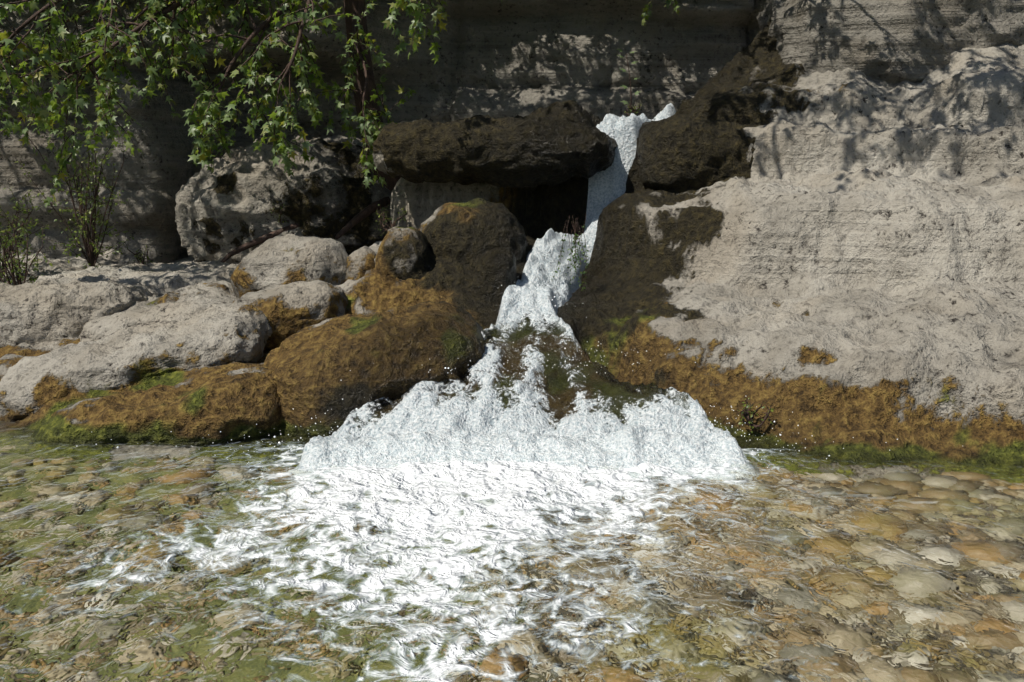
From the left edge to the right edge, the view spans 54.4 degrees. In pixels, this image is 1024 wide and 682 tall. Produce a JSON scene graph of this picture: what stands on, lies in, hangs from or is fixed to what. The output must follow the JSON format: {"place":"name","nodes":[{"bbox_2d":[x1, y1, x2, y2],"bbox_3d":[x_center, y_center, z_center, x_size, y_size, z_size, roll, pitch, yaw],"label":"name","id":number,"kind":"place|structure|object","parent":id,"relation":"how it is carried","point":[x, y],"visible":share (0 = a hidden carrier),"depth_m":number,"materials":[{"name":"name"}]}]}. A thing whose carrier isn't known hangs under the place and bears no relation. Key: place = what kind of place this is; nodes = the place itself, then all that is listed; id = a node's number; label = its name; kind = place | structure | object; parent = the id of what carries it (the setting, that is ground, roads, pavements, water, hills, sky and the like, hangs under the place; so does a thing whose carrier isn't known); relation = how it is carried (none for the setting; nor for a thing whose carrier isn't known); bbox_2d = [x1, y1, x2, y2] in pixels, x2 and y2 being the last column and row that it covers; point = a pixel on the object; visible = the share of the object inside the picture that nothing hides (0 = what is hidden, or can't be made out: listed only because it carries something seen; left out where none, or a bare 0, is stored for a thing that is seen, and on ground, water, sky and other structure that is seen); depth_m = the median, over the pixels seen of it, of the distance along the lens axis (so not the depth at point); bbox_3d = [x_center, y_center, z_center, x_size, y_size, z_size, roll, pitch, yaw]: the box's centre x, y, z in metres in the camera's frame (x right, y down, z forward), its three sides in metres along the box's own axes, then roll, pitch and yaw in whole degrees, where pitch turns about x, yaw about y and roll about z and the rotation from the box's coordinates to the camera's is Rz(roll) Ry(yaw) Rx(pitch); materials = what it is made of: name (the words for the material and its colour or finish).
{"place":"outdoors","nodes":[
{"label":"outdoors","id":0,"kind":"place"},
{"bbox_2d":[0,0,679,262],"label":"plane tree","id":1,"kind":"object","parent":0,"point":[41,114],"depth_m":6.72,"materials":[{"name":"green plant"}]},
{"bbox_2d":[0,421,1023,681],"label":"water pool","id":2,"kind":"structure","parent":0,"point":[174,563],"depth_m":3.25,"materials":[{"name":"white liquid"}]},
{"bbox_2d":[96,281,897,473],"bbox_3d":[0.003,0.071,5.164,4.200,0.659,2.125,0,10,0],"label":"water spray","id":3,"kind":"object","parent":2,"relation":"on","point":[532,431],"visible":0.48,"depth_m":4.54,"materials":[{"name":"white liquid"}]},
{"bbox_2d":[0,19,1023,466],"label":"rocky ground","id":4,"kind":"structure","parent":0,"point":[840,273],"depth_m":5.88,"materials":[{"name":"stone"}]},
{"bbox_2d":[0,351,49,380],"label":"rock","id":5,"kind":"object","parent":4,"relation":"on","point":[7,361],"visible":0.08,"depth_m":5.40,"materials":[{"name":"stone"}]},
{"bbox_2d":[0,276,152,346],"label":"grey rock","id":6,"kind":"object","parent":4,"relation":"on","point":[50,310],"visible":0.62,"depth_m":5.96,"materials":[{"name":"stone"}]},
{"bbox_2d":[0,303,271,421],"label":"rock","id":7,"kind":"object","parent":4,"relation":"on","point":[212,335],"visible":0.73,"depth_m":5.18,"materials":[{"name":"stone"}]},
{"bbox_2d":[34,260,237,296],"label":"terrace rock","id":8,"kind":"object","parent":4,"relation":"on","point":[159,279],"visible":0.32,"depth_m":6.74,"materials":[{"name":"stone"}]},
{"bbox_2d":[30,362,282,444],"bbox_3d":[-1.738,0.415,5.115,1.340,0.606,0.867,0,10,0],"label":"mossy rock","id":9,"kind":"object","parent":4,"relation":"on","point":[203,404],"visible":0.54,"depth_m":4.74,"materials":[{"name":"stone"}]},
{"bbox_2d":[78,294,235,341],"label":"grey rock","id":10,"kind":"object","parent":4,"relation":"on","point":[97,329],"visible":0.37,"depth_m":5.82,"materials":[{"name":"stone"}]},
{"bbox_2d":[175,134,391,263],"bbox_3d":[-1.713,-1.073,8.207,2.027,1.245,1.385,0,10,0],"label":"boulder","id":11,"kind":"object","parent":4,"relation":"on","point":[222,209],"visible":0.54,"depth_m":7.68,"materials":[{"name":"stone"}]},
{"bbox_2d":[230,233,348,297],"bbox_3d":[-1.389,-0.436,6.361,0.788,0.510,0.672,0,10,0],"label":"rock","id":12,"kind":"object","parent":4,"relation":"on","point":[280,260],"visible":0.61,"depth_m":6.10,"materials":[{"name":"stone"}]},
{"bbox_2d":[233,280,348,350],"bbox_3d":[-1.418,-0.130,5.925,0.912,0.464,0.596,-4,11,-21],"label":"rock","id":13,"kind":"object","parent":4,"relation":"on","point":[289,309],"visible":0.5,"depth_m":5.72,"materials":[{"name":"stone"}]},
{"bbox_2d":[344,246,375,282],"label":"rock","id":14,"kind":"object","parent":4,"relation":"on","point":[360,262],"visible":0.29,"depth_m":6.19,"materials":[{"name":"stone"}]},
{"bbox_2d":[264,301,484,437],"bbox_3d":[-0.703,0.237,5.268,1.301,0.865,1.108,0,10,0],"label":"mossy boulder","id":15,"kind":"object","parent":4,"relation":"on","point":[389,352],"visible":0.57,"depth_m":4.86,"materials":[{"name":"stone"}]},
{"bbox_2d":[0,102,774,432],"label":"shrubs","id":16,"kind":"object","parent":4,"relation":"on","point":[90,248],"depth_m":7.21,"materials":[{"name":"green plant"}]},
{"bbox_2d":[616,49,640,114],"bbox_3d":[0.888,-1.980,7.604,0.206,0.506,0.073,0,10,0],"label":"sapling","id":17,"kind":"object","parent":16,"relation":"on","point":[636,92],"depth_m":7.61,"materials":[{"name":"green plant"}]},
{"bbox_2d":[375,226,431,287],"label":"rock","id":18,"kind":"object","parent":4,"relation":"on","point":[404,253],"visible":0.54,"depth_m":6.05,"materials":[{"name":"stone"}]},
{"bbox_2d":[418,198,527,268],"bbox_3d":[-0.262,-0.571,6.504,0.730,0.720,0.658,0,10,0],"label":"boulder","id":19,"kind":"object","parent":4,"relation":"on","point":[470,233],"visible":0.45,"depth_m":6.24,"materials":[{"name":"stone"}]},
{"bbox_2d":[470,247,515,303],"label":"rock","id":20,"kind":"object","parent":4,"relation":"on","point":[495,269],"visible":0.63,"depth_m":5.96,"materials":[{"name":"stone"}]},
{"bbox_2d":[372,113,617,187],"bbox_3d":[-0.116,-1.345,7.022,1.729,0.509,1.064,0,10,0],"label":"rock","id":21,"kind":"object","parent":4,"relation":"on","point":[534,150],"visible":1,"depth_m":6.64,"materials":[{"name":"stone"}]},
{"bbox_2d":[299,103,746,469],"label":"waterfall","id":22,"kind":"object","parent":4,"relation":"on","point":[535,400],"visible":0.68,"depth_m":4.73,"materials":[{"name":"white liquid"}]},
{"bbox_2d":[551,216,588,290],"bbox_3d":[0.360,-0.557,6.225,0.237,0.484,0.157,0,10,0],"label":"hanging fern","id":23,"kind":"object","parent":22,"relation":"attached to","point":[575,246],"depth_m":6.21,"materials":[{"name":"green plant"}]},
{"bbox_2d":[636,114,766,191],"bbox_3d":[1.498,-1.270,7.203,1.334,0.695,0.931,-2,10,-11],"label":"mossy rock","id":24,"kind":"object","parent":4,"relation":"on","point":[680,153],"visible":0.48,"depth_m":6.76,"materials":[{"name":"stone"}]},
{"bbox_2d":[757,0,1023,84],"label":"rock","id":25,"kind":"object","parent":4,"relation":"on","point":[891,42],"visible":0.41,"depth_m":7.19,"materials":[{"name":"grey stone"}]},
{"label":"riverbed","id":26,"kind":"structure","parent":0,"visible":0},
{"bbox_2d":[0,0,766,264],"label":"cliff wall","id":27,"kind":"structure","parent":26,"relation":"on","point":[506,58],"depth_m":9.01,"materials":[{"name":"grey stone"}]}
]}

